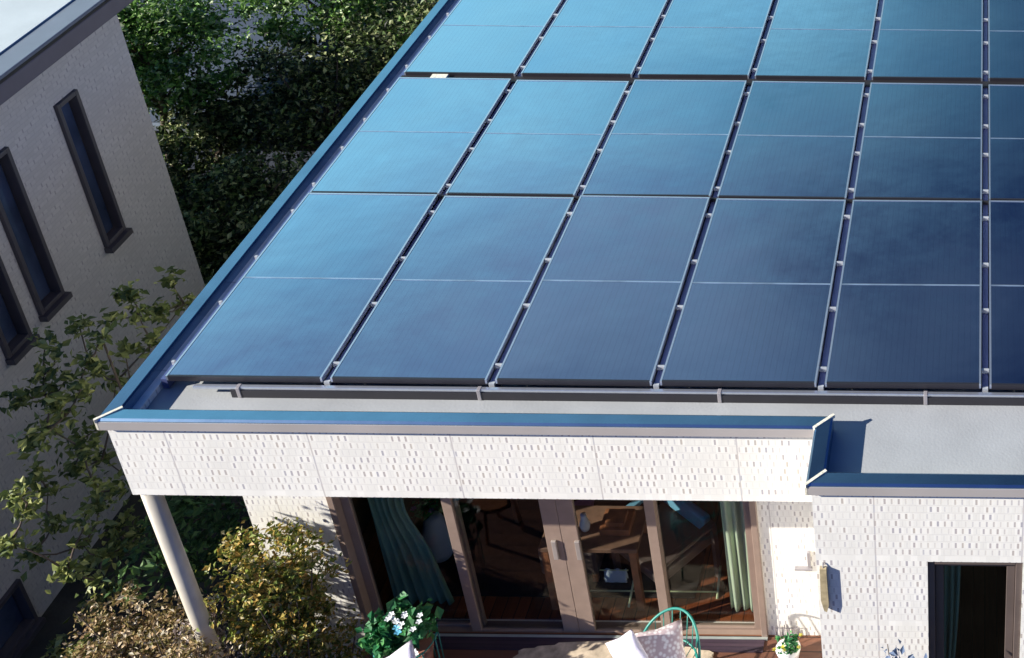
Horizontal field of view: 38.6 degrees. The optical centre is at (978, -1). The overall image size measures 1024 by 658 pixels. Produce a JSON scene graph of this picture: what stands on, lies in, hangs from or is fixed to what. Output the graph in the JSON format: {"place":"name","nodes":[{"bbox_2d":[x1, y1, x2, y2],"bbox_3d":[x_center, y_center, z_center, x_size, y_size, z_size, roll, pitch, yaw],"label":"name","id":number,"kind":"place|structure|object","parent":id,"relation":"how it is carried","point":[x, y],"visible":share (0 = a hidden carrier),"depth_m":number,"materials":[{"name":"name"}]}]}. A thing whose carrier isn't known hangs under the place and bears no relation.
{"place":"outdoors","nodes":[
{"label":"outdoors","id":0,"kind":"place"},
{"bbox_2d":[20,185,289,657],"bbox_3d":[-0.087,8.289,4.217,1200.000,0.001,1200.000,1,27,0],"label":"ground","id":1,"kind":"structure","parent":0,"point":[60,609],"depth_m":10.78,"materials":[{"name":"green plant"}]},
{"bbox_2d":[0,266,195,657],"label":"slender tree","id":2,"kind":"object","parent":1,"relation":"on","point":[90,560],"visible":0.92,"depth_m":9.02,"materials":[{"name":"green plant"}]},
{"bbox_2d":[0,0,204,657],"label":"neighbour house","id":3,"kind":"structure","parent":1,"relation":"on","point":[90,214],"depth_m":10.83,"materials":[{"name":"beige paint"}]},
{"bbox_2d":[0,256,39,364],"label":"window","id":4,"kind":"structure","parent":3,"relation":"in","point":[14,326],"depth_m":10.24,"materials":[{"name":"black glass"}]},
{"bbox_2d":[0,579,46,657],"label":"window","id":5,"kind":"structure","parent":3,"relation":"in","point":[20,623],"depth_m":10.33,"materials":[{"name":"black glass"}]},
{"bbox_2d":[0,147,72,321],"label":"window","id":6,"kind":"structure","parent":3,"relation":"in","point":[18,219],"depth_m":10.42,"materials":[{"name":"brown glass"}]},
{"bbox_2d":[53,89,132,252],"bbox_3d":[-7.526,1.460,11.119,0.160,1.474,0.299,1,27,0],"label":"window","id":7,"kind":"structure","parent":3,"relation":"in","point":[70,112],"depth_m":11.15,"materials":[{"name":"brown glass"}]},
{"bbox_2d":[68,602,163,657],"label":"shrub","id":8,"kind":"object","parent":1,"relation":"on","point":[95,652],"visible":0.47,"depth_m":8.98,"materials":[{"name":"beige plant"}]},
{"bbox_2d":[60,574,210,657],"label":"shrub","id":9,"kind":"object","parent":1,"relation":"on","point":[132,637],"visible":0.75,"depth_m":8.96,"materials":[{"name":"beige plant"}]},
{"bbox_2d":[117,0,245,171],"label":"broadleaf tree","id":10,"kind":"object","parent":1,"relation":"on","point":[145,27],"visible":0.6,"depth_m":14.17,"materials":[{"name":"green plant"}]},
{"bbox_2d":[101,495,262,605],"bbox_3d":[-5.786,4.203,9.954,0.744,1.985,1.981,1,27,0],"label":"leafy bush","id":11,"kind":"object","parent":1,"relation":"on","point":[186,506],"visible":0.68,"depth_m":9.46,"materials":[{"name":"green plant"}]},
{"bbox_2d":[148,621,260,657],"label":"shrub","id":12,"kind":"object","parent":1,"relation":"on","point":[193,650],"visible":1,"depth_m":8.53,"materials":[{"name":"beige plant"}]},
{"bbox_2d":[160,594,249,657],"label":"shrub","id":13,"kind":"object","parent":1,"relation":"on","point":[221,633],"visible":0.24,"depth_m":9.03,"materials":[{"name":"green plant"}]},
{"bbox_2d":[152,65,285,171],"bbox_3d":[-8.436,1.735,14.856,1.392,2.082,1.266,-19,33,-34],"label":"broadleaf tree","id":14,"kind":"object","parent":1,"relation":"on","point":[213,112],"visible":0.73,"depth_m":14.43,"materials":[{"name":"green plant"}]},
{"bbox_2d":[153,121,285,266],"bbox_3d":[-8.993,2.190,14.320,2.564,1.764,1.883,1,27,0],"label":"broadleaf tree","id":15,"kind":"object","parent":1,"relation":"on","point":[186,151],"visible":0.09,"depth_m":14.27,"materials":[{"name":"green plant"}]},
{"bbox_2d":[171,134,311,285],"bbox_3d":[-7.777,2.340,13.762,2.511,2.022,2.372,1,27,0],"label":"broadleaf tree","id":16,"kind":"object","parent":1,"relation":"on","point":[210,249],"visible":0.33,"depth_m":13.46,"materials":[{"name":"green plant"}]},
{"bbox_2d":[195,517,352,657],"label":"shrub","id":17,"kind":"object","parent":1,"relation":"on","point":[273,609],"visible":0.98,"depth_m":8.86,"materials":[{"name":"green plant"}]},
{"bbox_2d":[126,0,426,179],"bbox_3d":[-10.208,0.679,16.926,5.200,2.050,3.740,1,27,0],"label":"distant house","id":18,"kind":"structure","parent":1,"relation":"on","point":[256,37],"depth_m":15.92,"materials":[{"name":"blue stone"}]},
{"bbox_2d":[215,1,407,163],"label":"broadleaf tree","id":19,"kind":"object","parent":1,"relation":"on","point":[304,87],"visible":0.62,"depth_m":14.32,"materials":[{"name":"green plant"}]},
{"bbox_2d":[208,0,437,73],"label":"broadleaf tree","id":20,"kind":"object","parent":1,"relation":"on","point":[276,29],"visible":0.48,"depth_m":15.00,"materials":[{"name":"green plant"}]},
{"bbox_2d":[296,599,370,657],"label":"shrub","id":21,"kind":"object","parent":1,"relation":"on","point":[338,642],"visible":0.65,"depth_m":9.28,"materials":[{"name":"green plant"}]},
{"bbox_2d":[338,0,438,116],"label":"broadleaf tree","id":22,"kind":"object","parent":1,"relation":"on","point":[425,8],"visible":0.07,"depth_m":14.36,"materials":[{"name":"green plant"}]},
{"bbox_2d":[93,0,1023,657],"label":"white house","id":23,"kind":"structure","parent":1,"relation":"on","point":[885,514],"depth_m":7.96,"materials":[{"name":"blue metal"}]},
{"bbox_2d":[160,0,459,387],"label":"mounting rail","id":24,"kind":"object","parent":23,"relation":"attached to","point":[166,383],"visible":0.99,"depth_m":9.36,"materials":[{"name":"metal"}]},
{"bbox_2d":[367,497,453,605],"bbox_3d":[-4.137,3.707,9.423,0.444,1.790,0.060,1,27,0],"label":"curtain","id":25,"kind":"object","parent":23,"relation":"hanging from","point":[414,572],"visible":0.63,"depth_m":9.60,"materials":[{"name":"green fabric"}]},
{"bbox_2d":[324,0,565,384],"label":"mounting rail","id":26,"kind":"object","parent":23,"relation":"on","point":[327,381],"visible":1,"depth_m":9.53,"materials":[{"name":"metal"}]},
{"bbox_2d":[165,193,437,382],"bbox_3d":[-4.497,1.890,8.901,0.957,0.041,1.910,1,27,0],"label":"solar panel","id":27,"kind":"object","parent":26,"relation":"attached to","point":[295,305],"visible":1,"depth_m":8.75,"materials":[{"name":"blue glass"}]},
{"bbox_2d":[310,77,510,194],"bbox_3d":[-4.488,1.069,10.514,0.957,0.040,1.670,1,27,0],"label":"solar panel","id":28,"kind":"object","parent":26,"relation":"attached to","point":[415,135],"visible":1,"depth_m":10.43,"materials":[{"name":"blue glass"}]},
{"bbox_2d":[330,196,573,384],"bbox_3d":[-3.488,1.907,8.904,0.957,0.041,1.910,1,27,0],"label":"solar panel","id":29,"kind":"object","parent":26,"relation":"attached to","point":[448,307],"visible":1,"depth_m":8.75,"materials":[{"name":"blue glass"}]},
{"bbox_2d":[404,0,563,75],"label":"solar panel","id":30,"kind":"object","parent":26,"relation":"attached to","point":[484,38],"visible":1,"depth_m":11.89,"materials":[{"name":"blue glass"}]},
{"bbox_2d":[446,80,628,195],"bbox_3d":[-3.479,1.086,10.517,0.957,0.041,1.670,1,27,0],"label":"solar panel","id":31,"kind":"object","parent":26,"relation":"attached to","point":[542,138],"visible":1,"depth_m":10.43,"materials":[{"name":"blue glass"}]},
{"bbox_2d":[326,497,768,640],"bbox_3d":[-3.015,3.824,9.282,2.950,1.890,0.150,1,27,0],"label":"window","id":32,"kind":"structure","parent":23,"relation":"in","point":[559,517],"depth_m":9.43,"materials":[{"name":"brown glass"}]},
{"bbox_2d":[438,498,716,598],"bbox_3d":[-3.242,3.950,11.059,2.200,0.011,2.500,1,27,0],"label":"area rug","id":33,"kind":"object","parent":23,"relation":"on","point":[503,546],"visible":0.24,"depth_m":10.23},
{"bbox_2d":[410,498,452,562],"bbox_3d":[-4.224,3.994,10.095,0.348,0.790,0.392,1,27,0],"label":"flower vase","id":34,"kind":"object","parent":33,"relation":"on","point":[435,534],"visible":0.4,"depth_m":10.07,"materials":[{"name":"grey ceramic"}]},
{"bbox_2d":[510,499,520,523],"bbox_3d":[-3.459,3.768,10.490,0.440,0.850,0.490,7,28,12],"label":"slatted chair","id":35,"kind":"object","parent":33,"relation":"on","point":[515,510],"visible":0.05,"depth_m":10.49,"materials":[{"name":"brown wood"}]},
{"bbox_2d":[538,551,604,581],"bbox_3d":[-3.109,4.223,10.143,0.440,0.360,0.400,1,27,0],"label":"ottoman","id":36,"kind":"object","parent":33,"relation":"on","point":[593,562],"visible":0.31,"depth_m":9.96,"materials":[{"name":"brown fabric"}]},
{"bbox_2d":[538,505,647,610],"bbox_3d":[-2.847,4.195,9.873,0.720,0.660,0.400,1,27,0],"label":"coffee table","id":37,"kind":"object","parent":33,"relation":"on","point":[593,540],"visible":0.55,"depth_m":9.67,"materials":[{"name":"brown wood"}]},
{"bbox_2d":[599,508,635,535],"bbox_3d":[-2.673,3.848,9.718,0.220,0.100,0.200,1,27,0],"label":"wooden box","id":38,"kind":"object","parent":37,"relation":"on","point":[617,522],"visible":1,"depth_m":9.66,"materials":[{"name":"brown wood"}]},
{"bbox_2d":[611,500,721,616],"bbox_3d":[-2.387,4.171,9.995,0.660,0.600,0.540,20,33,33],"label":"lounge chair","id":39,"kind":"object","parent":33,"relation":"on","point":[686,528],"visible":0.44,"depth_m":9.92,"materials":[{"name":"brown fabric"}]},
{"bbox_2d":[488,0,671,386],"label":"mounting rail","id":40,"kind":"object","parent":23,"relation":"on","point":[491,383],"visible":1,"depth_m":9.53,"materials":[{"name":"metal"}]},
{"bbox_2d":[521,0,668,77],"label":"solar panel","id":41,"kind":"object","parent":23,"relation":"on","point":[596,38],"visible":1,"depth_m":11.90,"materials":[{"name":"blue glass"}]},
{"bbox_2d":[495,195,709,385],"bbox_3d":[-2.479,1.911,8.901,0.957,0.041,1.910,1,27,0],"label":"solar panel","id":42,"kind":"object","parent":23,"relation":"on","point":[601,310],"visible":1,"depth_m":8.75,"materials":[{"name":"blue glass"}]},
{"bbox_2d":[192,384,1023,405],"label":"front rail","id":43,"kind":"object","parent":23,"relation":"attached to","point":[629,395],"visible":1,"depth_m":8.04,"materials":[{"name":"silver metal"}]},
{"bbox_2d":[306,193,988,212],"bbox_3d":[-0.945,1.531,9.782,8.092,0.103,0.017,1,27,0],"label":"gap strip","id":44,"kind":"object","parent":23,"relation":"on","point":[984,202],"visible":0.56,"depth_m":9.76,"materials":[{"name":"black metal"}]},
{"bbox_2d":[590,566,721,606],"bbox_3d":[-2.532,4.328,9.939,1.121,0.383,0.343,1,27,0],"label":"drying rack","id":45,"kind":"object","parent":23,"relation":"on","point":[631,591],"visible":0.57,"depth_m":9.98,"materials":[{"name":"silver metal"}]},
{"bbox_2d":[604,568,628,582],"bbox_3d":[-2.775,4.448,10.075,0.174,0.264,0.072,1,27,0],"label":"cloth","id":46,"kind":"object","parent":45,"relation":"hanging from","point":[616,576],"visible":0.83,"depth_m":10.04,"materials":[{"name":"blue fabric"}]},
{"bbox_2d":[581,80,746,196],"bbox_3d":[-2.470,1.088,10.513,0.957,0.040,1.670,0,27,0],"label":"solar panel","id":47,"kind":"object","parent":23,"relation":"on","point":[671,138],"visible":1,"depth_m":10.42,"materials":[{"name":"blue glass"}]},
{"bbox_2d":[638,0,773,78],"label":"solar panel","id":48,"kind":"object","parent":23,"relation":"on","point":[720,39],"visible":1,"depth_m":11.90,"materials":[{"name":"blue glass"}]},
{"bbox_2d":[401,75,1023,94],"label":"gap strip","id":49,"kind":"object","parent":23,"relation":"on","point":[514,79],"visible":0.33,"depth_m":11.33,"materials":[{"name":"black metal"}]},
{"bbox_2d":[653,0,777,388],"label":"mounting rail","id":50,"kind":"object","parent":23,"relation":"on","point":[660,367],"visible":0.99,"depth_m":9.53,"materials":[{"name":"metal"}]},
{"bbox_2d":[755,0,878,79],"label":"solar panel","id":51,"kind":"object","parent":50,"relation":"attached to","point":[820,39],"visible":1,"depth_m":11.92,"materials":[{"name":"blue glass"}]},
{"bbox_2d":[720,501,752,611],"bbox_3d":[-1.748,3.746,9.396,0.184,1.790,0.060,1,27,0],"label":"curtain","id":52,"kind":"object","parent":23,"relation":"hanging from","point":[735,543],"visible":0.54,"depth_m":9.54,"materials":[{"name":"green fabric"}]},
{"bbox_2d":[660,198,845,387],"bbox_3d":[-1.470,1.927,8.903,0.957,0.040,1.910,1,27,0],"label":"solar panel","id":53,"kind":"object","parent":23,"relation":"on","point":[755,310],"visible":1,"depth_m":8.75,"materials":[{"name":"blue glass"}]},
{"bbox_2d":[717,81,864,198],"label":"solar panel","id":54,"kind":"object","parent":23,"relation":"on","point":[793,139],"visible":1,"depth_m":10.42,"materials":[{"name":"blue glass"}]},
{"bbox_2d":[794,550,811,570],"bbox_3d":[-1.246,3.970,9.302,0.125,0.176,0.029,1,27,0],"label":"wall bracket","id":55,"kind":"object","parent":23,"relation":"attached to","point":[804,568],"depth_m":9.32,"materials":[{"name":"white metal"}]},
{"bbox_2d":[820,562,828,611],"bbox_3d":[-0.910,3.460,7.738,0.045,0.398,0.028,1,27,0],"label":"wall ornament","id":56,"kind":"object","parent":23,"relation":"attached to","point":[824,588],"depth_m":7.72,"materials":[{"name":"brown wood"}]},
{"bbox_2d":[818,0,882,390],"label":"mounting rail","id":57,"kind":"object","parent":23,"relation":"on","point":[826,351],"visible":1,"depth_m":9.54,"materials":[{"name":"metal"}]},
{"bbox_2d":[853,83,981,199],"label":"solar panel","id":58,"kind":"object","parent":57,"relation":"attached to","point":[921,141],"visible":1,"depth_m":10.42,"materials":[{"name":"blue glass"}]},
{"bbox_2d":[872,0,982,80],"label":"solar panel","id":59,"kind":"object","parent":23,"relation":"on","point":[929,40],"visible":1,"depth_m":11.92,"materials":[{"name":"blue glass"}]},
{"bbox_2d":[944,566,960,657],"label":"curtain","id":60,"kind":"object","parent":23,"relation":"hanging from","point":[952,575],"visible":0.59,"depth_m":8.10,"materials":[{"name":"fabric"}]},
{"bbox_2d":[928,562,1022,657],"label":"window","id":61,"kind":"structure","parent":23,"relation":"in","point":[1013,575],"depth_m":7.88,"materials":[{"name":"brown metal"}]},
{"bbox_2d":[982,0,988,391],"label":"mounting rail","id":62,"kind":"object","parent":23,"relation":"on","point":[985,266],"visible":1,"depth_m":9.58,"materials":[{"name":"metal"}]},
{"bbox_2d":[825,200,981,388],"bbox_3d":[-0.461,1.936,8.902,0.957,0.040,1.910,0,27,0],"label":"solar panel","id":63,"kind":"object","parent":62,"relation":"on","point":[908,312],"visible":1,"depth_m":8.75,"materials":[{"name":"blue glass"}]},
{"bbox_2d":[988,84,1023,200],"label":"solar panel","id":64,"kind":"object","parent":62,"relation":"on","point":[1006,142],"visible":1,"depth_m":10.45,"materials":[{"name":"blue glass"}]},
{"bbox_2d":[988,0,1023,81],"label":"solar panel","id":65,"kind":"object","parent":62,"relation":"attached to","point":[1005,40],"visible":1,"depth_m":11.95,"materials":[{"name":"blue glass"}]},
{"bbox_2d":[989,200,1023,389],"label":"solar panel","id":66,"kind":"object","parent":23,"relation":"on","point":[1006,294],"visible":1,"depth_m":8.79,"materials":[{"name":"blue glass"}]},
{"bbox_2d":[361,631,821,657],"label":"wooden deck","id":67,"kind":"structure","parent":1,"relation":"on","point":[491,647],"depth_m":9.58,"materials":[{"name":"brown wood"}]},
{"bbox_2d":[355,591,443,657],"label":"potted plant","id":68,"kind":"object","parent":67,"relation":"on","point":[389,632],"visible":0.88,"depth_m":8.97,"materials":[{"name":"green plant"}]},
{"bbox_2d":[372,617,443,657],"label":"plant stand","id":69,"kind":"object","parent":67,"relation":"on","point":[422,653],"visible":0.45,"depth_m":9.16,"materials":[{"name":"teal paint"}]},
{"bbox_2d":[513,641,713,657],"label":"rug","id":70,"kind":"object","parent":67,"relation":"on","point":[591,649],"depth_m":9.52,"materials":[{"name":"fabric"}]},
{"bbox_2d":[643,607,700,657],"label":"wire chair","id":71,"kind":"object","parent":67,"relation":"on","point":[697,655],"visible":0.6,"depth_m":9.08,"materials":[{"name":"teal metal"}]},
{"bbox_2d":[605,629,647,657],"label":"cushion","id":72,"kind":"object","parent":71,"relation":"on","point":[627,644],"visible":1,"depth_m":8.60,"materials":[{"name":"white fabric"}]},
{"bbox_2d":[635,619,685,657],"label":"cushion","id":73,"kind":"object","parent":71,"relation":"on","point":[666,641],"visible":0.87,"depth_m":8.75,"materials":[{"name":"white fabric"}]},
{"bbox_2d":[772,630,802,657],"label":"flower pot","id":74,"kind":"object","parent":67,"relation":"on","point":[788,646],"visible":1,"depth_m":9.38,"materials":[{"name":"white ceramic"}]},
{"bbox_2d":[775,624,799,637],"bbox_3d":[-1.405,4.713,9.680,0.181,0.347,0.015,1,27,0],"label":"wall trellis","id":75,"kind":"object","parent":74,"relation":"in","point":[780,635],"depth_m":9.63,"materials":[{"name":"white metal"}]},
{"bbox_3d":[-3.801,4.864,8.800,0.360,0.425,0.360,1,27,0],"label":"garden stool","id":76,"kind":"object","parent":67,"relation":"on","visible":0},
{"bbox_2d":[386,639,415,657],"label":"cushion","id":77,"kind":"object","parent":76,"relation":"on","point":[406,650],"visible":1,"depth_m":8.66,"materials":[{"name":"white fabric"}]},
{"bbox_2d":[881,639,926,657],"bbox_3d":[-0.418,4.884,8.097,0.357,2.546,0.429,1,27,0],"label":"shrub","id":78,"kind":"object","parent":1,"relation":"on","point":[894,652],"visible":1,"depth_m":7.71,"materials":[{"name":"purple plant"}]},
{"bbox_2d":[430,74,448,77],"bbox_3d":[-4.639,0.666,11.303,0.140,0.025,0.070,1,27,0],"label":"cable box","id":79,"kind":"object","parent":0,"point":[439,75],"visible":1,"depth_m":11.30,"materials":[{"name":"white plastic"}]},
{"bbox_2d":[574,499,593,505],"bbox_3d":[-3.107,3.983,10.020,0.360,0.121,0.360,-15,40,-3],"label":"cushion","id":80,"kind":"object","parent":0,"point":[584,502],"visible":0.06,"depth_m":10.09,"materials":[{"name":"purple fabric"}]},
{"bbox_2d":[579,512,589,531],"bbox_3d":[-2.903,3.841,9.671,0.077,0.150,0.077,1,27,0],"label":"vase","id":81,"kind":"object","parent":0,"point":[584,524],"visible":1,"depth_m":9.65,"materials":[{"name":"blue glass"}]}
]}

